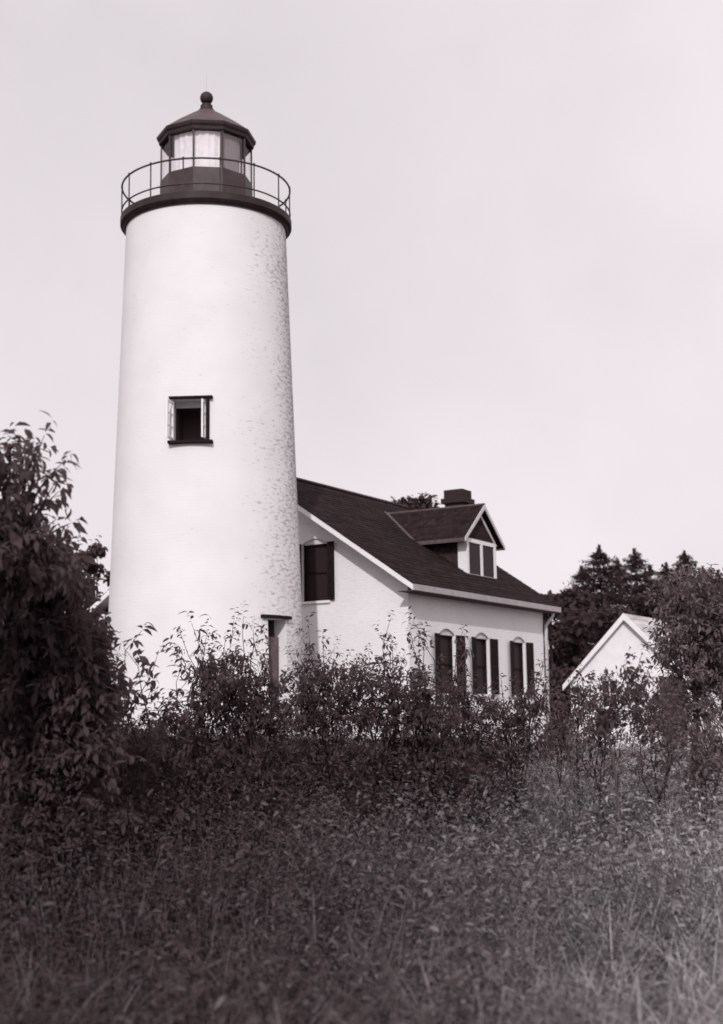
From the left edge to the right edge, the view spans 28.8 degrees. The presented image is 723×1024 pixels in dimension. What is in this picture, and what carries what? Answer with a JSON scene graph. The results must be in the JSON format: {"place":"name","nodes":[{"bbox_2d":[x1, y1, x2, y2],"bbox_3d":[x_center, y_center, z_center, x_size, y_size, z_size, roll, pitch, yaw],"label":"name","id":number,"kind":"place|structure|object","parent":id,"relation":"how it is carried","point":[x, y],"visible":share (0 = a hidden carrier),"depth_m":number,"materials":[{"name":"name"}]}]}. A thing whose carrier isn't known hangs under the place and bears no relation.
{"place":"outdoors","nodes":[
{"label":"outdoors","id":0,"kind":"place"},
{"bbox_2d":[0,0,722,697],"label":"sky","id":1,"kind":"structure","parent":0,"point":[504,245],"materials":[{"name":"white"}]},
{"bbox_2d":[0,715,722,1023],"bbox_3d":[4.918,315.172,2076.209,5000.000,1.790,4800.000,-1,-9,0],"label":"ground","id":2,"kind":"structure","parent":0,"point":[521,865],"depth_m":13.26,"materials":[{"name":"grey plant"}]},
{"bbox_2d":[0,410,90,634],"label":"leafy tree","id":3,"kind":"object","parent":2,"relation":"on","point":[31,568],"visible":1,"depth_m":9.02,"materials":[{"name":"black plant"}]},
{"bbox_2d":[0,522,146,916],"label":"bush","id":4,"kind":"object","parent":2,"relation":"on","point":[61,700],"visible":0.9,"depth_m":10.00,"materials":[{"name":"black plant"}]},
{"bbox_2d":[75,572,106,634],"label":"broadleaf tree","id":5,"kind":"object","parent":2,"relation":"on","point":[82,606],"visible":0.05,"depth_m":54.59,"materials":[{"name":"black plant"}]},
{"bbox_2d":[75,542,109,635],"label":"broadleaf tree","id":6,"kind":"object","parent":2,"relation":"on","point":[90,568],"visible":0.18,"depth_m":52.79,"materials":[{"name":"black plant"}]},
{"bbox_2d":[61,622,184,882],"bbox_3d":[-2.044,2.090,11.501,1.233,2.336,1.187,-1,-9,0],"label":"sapling","id":7,"kind":"object","parent":2,"relation":"on","point":[140,743],"visible":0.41,"depth_m":11.36,"materials":[{"name":"black plant"}]},
{"bbox_2d":[67,611,259,880],"bbox_3d":[-1.764,2.111,12.234,1.775,2.511,1.266,-1,-9,0],"label":"shrub","id":8,"kind":"object","parent":2,"relation":"on","point":[174,720],"visible":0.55,"depth_m":12.08,"materials":[{"name":"black plant"}]},
{"bbox_2d":[107,73,320,739],"bbox_3d":[-3.275,-2.502,32.899,5.381,16.600,4.959,-1,-9,0],"label":"lighthouse","id":9,"kind":"object","parent":2,"relation":"on","point":[205,512],"visible":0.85,"depth_m":31.33,"materials":[{"name":"paint"}]},
{"bbox_2d":[166,395,212,444],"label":"window","id":10,"kind":"structure","parent":9,"relation":"in","point":[190,414],"depth_m":31.28,"materials":[{"name":"black glass"}]},
{"bbox_2d":[174,601,329,874],"bbox_3d":[-0.965,2.109,12.533,1.382,2.567,1.320,6,-11,-39],"label":"shrub","id":11,"kind":"object","parent":2,"relation":"on","point":[256,704],"visible":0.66,"depth_m":12.32,"materials":[{"name":"black plant"}]},
{"bbox_2d":[90,477,560,747],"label":"keepers house","id":12,"kind":"structure","parent":2,"relation":"on","point":[367,562],"depth_m":36.93,"materials":[{"name":"paint"}]},
{"bbox_2d":[302,539,330,604],"bbox_3d":[-1.162,1.513,36.124,0.920,1.692,0.230,-6,-10,30],"label":"window","id":13,"kind":"structure","parent":12,"relation":"in","point":[315,550],"depth_m":36.23,"materials":[{"name":"black glass"}]},
{"bbox_2d":[440,629,452,694],"bbox_3d":[2.157,3.848,36.120,0.230,1.732,1.060,-6,-10,30],"label":"window","id":14,"kind":"structure","parent":12,"relation":"in","point":[445,635],"depth_m":36.37,"materials":[{"name":"black glass"}]},
{"bbox_2d":[475,633,491,696],"bbox_3d":[3.205,4.095,37.863,0.230,1.732,1.020,-6,-10,30],"label":"window","id":15,"kind":"structure","parent":12,"relation":"in","point":[480,638],"depth_m":38.10,"materials":[{"name":"black glass"}]},
{"bbox_2d":[513,637,523,697],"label":"window","id":16,"kind":"structure","parent":12,"relation":"in","point":[518,648],"depth_m":40.17,"materials":[{"name":"black glass"}]},
{"bbox_2d":[252,612,399,863],"bbox_3d":[-0.231,2.203,12.878,1.477,2.501,1.218,4,-10,-31],"label":"shrub","id":17,"kind":"object","parent":2,"relation":"on","point":[327,704],"visible":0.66,"depth_m":12.66,"materials":[{"name":"grey plant"}]},
{"bbox_2d":[323,610,463,862],"bbox_3d":[0.348,2.111,12.627,1.317,2.421,1.166,3,-9,-22],"label":"shrub","id":18,"kind":"object","parent":2,"relation":"on","point":[385,740],"visible":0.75,"depth_m":12.50,"materials":[{"name":"grey plant"}]},
{"bbox_2d":[391,493,440,509],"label":"broadleaf tree","id":19,"kind":"object","parent":2,"relation":"on","point":[420,502],"visible":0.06,"depth_m":58.71,"materials":[{"name":"black plant"}]},
{"bbox_2d":[364,606,511,860],"bbox_3d":[0.678,2.086,12.462,1.213,2.449,1.115,6,-11,-40],"label":"shrub","id":20,"kind":"object","parent":2,"relation":"on","point":[423,711],"visible":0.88,"depth_m":12.27,"materials":[{"name":"black plant"}]},
{"bbox_2d":[421,624,546,831],"bbox_3d":[1.099,2.189,12.971,1.237,2.282,1.132,-1,-9,0],"label":"shrub","id":21,"kind":"object","parent":2,"relation":"on","point":[459,694],"visible":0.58,"depth_m":12.83,"materials":[{"name":"grey plant"}]},
{"bbox_2d":[475,652,572,846],"bbox_3d":[1.486,2.337,13.147,1.007,2.002,1.140,-1,-9,0],"label":"shrub","id":22,"kind":"object","parent":2,"relation":"on","point":[511,720],"visible":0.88,"depth_m":13.03,"materials":[{"name":"grey plant"}]},
{"bbox_2d":[529,686,588,813],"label":"bush","id":23,"kind":"object","parent":2,"relation":"on","point":[558,728],"visible":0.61,"depth_m":14.44,"materials":[{"name":"grey plant"}]},
{"bbox_2d":[541,589,588,741],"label":"broadleaf tree","id":24,"kind":"object","parent":2,"relation":"on","point":[556,660],"visible":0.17,"depth_m":56.30,"materials":[{"name":"black plant"}]},
{"bbox_2d":[545,588,596,725],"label":"broadleaf tree","id":25,"kind":"object","parent":2,"relation":"on","point":[569,596],"visible":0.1,"depth_m":58.46,"materials":[{"name":"black plant"}]},
{"bbox_2d":[543,566,604,646],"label":"spruce tree","id":26,"kind":"object","parent":2,"relation":"on","point":[582,576],"visible":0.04,"depth_m":66.87,"materials":[{"name":"black plant"}]},
{"bbox_2d":[552,658,607,845],"bbox_3d":[2.179,2.421,13.889,0.564,1.940,1.064,-3,-9,11],"label":"sapling","id":27,"kind":"object","parent":2,"relation":"on","point":[580,696],"visible":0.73,"depth_m":13.95,"materials":[{"name":"grey plant"}]},
{"bbox_2d":[549,601,641,694],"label":"broadleaf tree","id":28,"kind":"object","parent":2,"relation":"on","point":[576,628],"visible":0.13,"depth_m":54.22,"materials":[{"name":"black plant"}]},
{"bbox_2d":[561,683,629,844],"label":"bush","id":29,"kind":"object","parent":2,"relation":"on","point":[588,740],"visible":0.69,"depth_m":13.40,"materials":[{"name":"grey plant"}]},
{"bbox_2d":[567,544,641,649],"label":"spruce tree","id":30,"kind":"object","parent":2,"relation":"on","point":[599,559],"visible":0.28,"depth_m":62.62,"materials":[{"name":"black plant"}]},
{"bbox_2d":[590,558,631,644],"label":"spruce tree","id":31,"kind":"object","parent":2,"relation":"on","point":[617,564],"visible":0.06,"depth_m":70.96,"materials":[{"name":"black plant"}]},
{"bbox_2d":[578,642,687,899],"bbox_3d":[2.115,2.087,10.880,0.865,2.136,0.956,-1,-9,0],"label":"sapling","id":32,"kind":"object","parent":2,"relation":"on","point":[605,718],"visible":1,"depth_m":10.94,"materials":[{"name":"grey plant"}]},
{"bbox_2d":[614,548,654,615],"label":"spruce tree","id":33,"kind":"object","parent":2,"relation":"on","point":[635,562],"visible":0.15,"depth_m":66.89,"materials":[{"name":"black plant"}]},
{"bbox_2d":[563,613,722,749],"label":"cottage","id":34,"kind":"structure","parent":2,"relation":"on","point":[610,650],"depth_m":41.94,"materials":[{"name":"white paint"}]},
{"bbox_2d":[600,679,617,709],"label":"window","id":35,"kind":"structure","parent":34,"relation":"in","point":[614,680],"depth_m":42.03,"materials":[{"name":"grey glass"}]},
{"bbox_2d":[659,677,686,744],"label":"door","id":36,"kind":"structure","parent":34,"relation":"in","point":[660,679],"depth_m":41.02,"materials":[{"name":"wood"}]},
{"bbox_2d":[638,565,658,591],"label":"spruce tree","id":37,"kind":"object","parent":2,"relation":"on","point":[653,571],"visible":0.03,"depth_m":73.01,"materials":[{"name":"black plant"}]},
{"bbox_2d":[609,666,695,869],"bbox_3d":[2.598,2.310,12.425,0.740,1.941,1.096,-1,-9,0],"label":"bush","id":38,"kind":"object","parent":2,"relation":"on","point":[643,741],"visible":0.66,"depth_m":12.37,"materials":[{"name":"grey plant"}]},
{"bbox_2d":[628,580,680,618],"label":"broadleaf tree","id":39,"kind":"object","parent":2,"relation":"on","point":[640,601],"visible":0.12,"depth_m":64.13,"materials":[{"name":"black plant"}]},
{"bbox_2d":[650,562,672,604],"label":"spruce tree","id":40,"kind":"object","parent":2,"relation":"on","point":[666,567],"visible":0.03,"depth_m":68.97,"materials":[{"name":"black plant"}]},
{"bbox_2d":[640,563,722,835],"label":"young tree","id":41,"kind":"object","parent":2,"relation":"on","point":[699,663],"visible":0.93,"depth_m":12.83,"materials":[{"name":"grey plant"}]},
{"bbox_2d":[647,698,722,873],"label":"bush","id":42,"kind":"object","parent":2,"relation":"on","point":[701,768],"visible":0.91,"depth_m":11.35,"materials":[{"name":"grey plant"}]},
{"bbox_2d":[665,550,713,620],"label":"spruce tree","id":43,"kind":"object","parent":2,"relation":"on","point":[684,557],"visible":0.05,"depth_m":60.87,"materials":[{"name":"black plant"}]},
{"bbox_2d":[696,565,714,620],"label":"spruce tree","id":44,"kind":"object","parent":2,"relation":"on","point":[700,581],"depth_m":66.94,"materials":[{"name":"black plant"}]},
{"bbox_2d":[695,569,722,627],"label":"spruce tree","id":45,"kind":"object","parent":2,"relation":"on","point":[717,575],"visible":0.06,"depth_m":58.78,"materials":[{"name":"black plant"}]}
]}

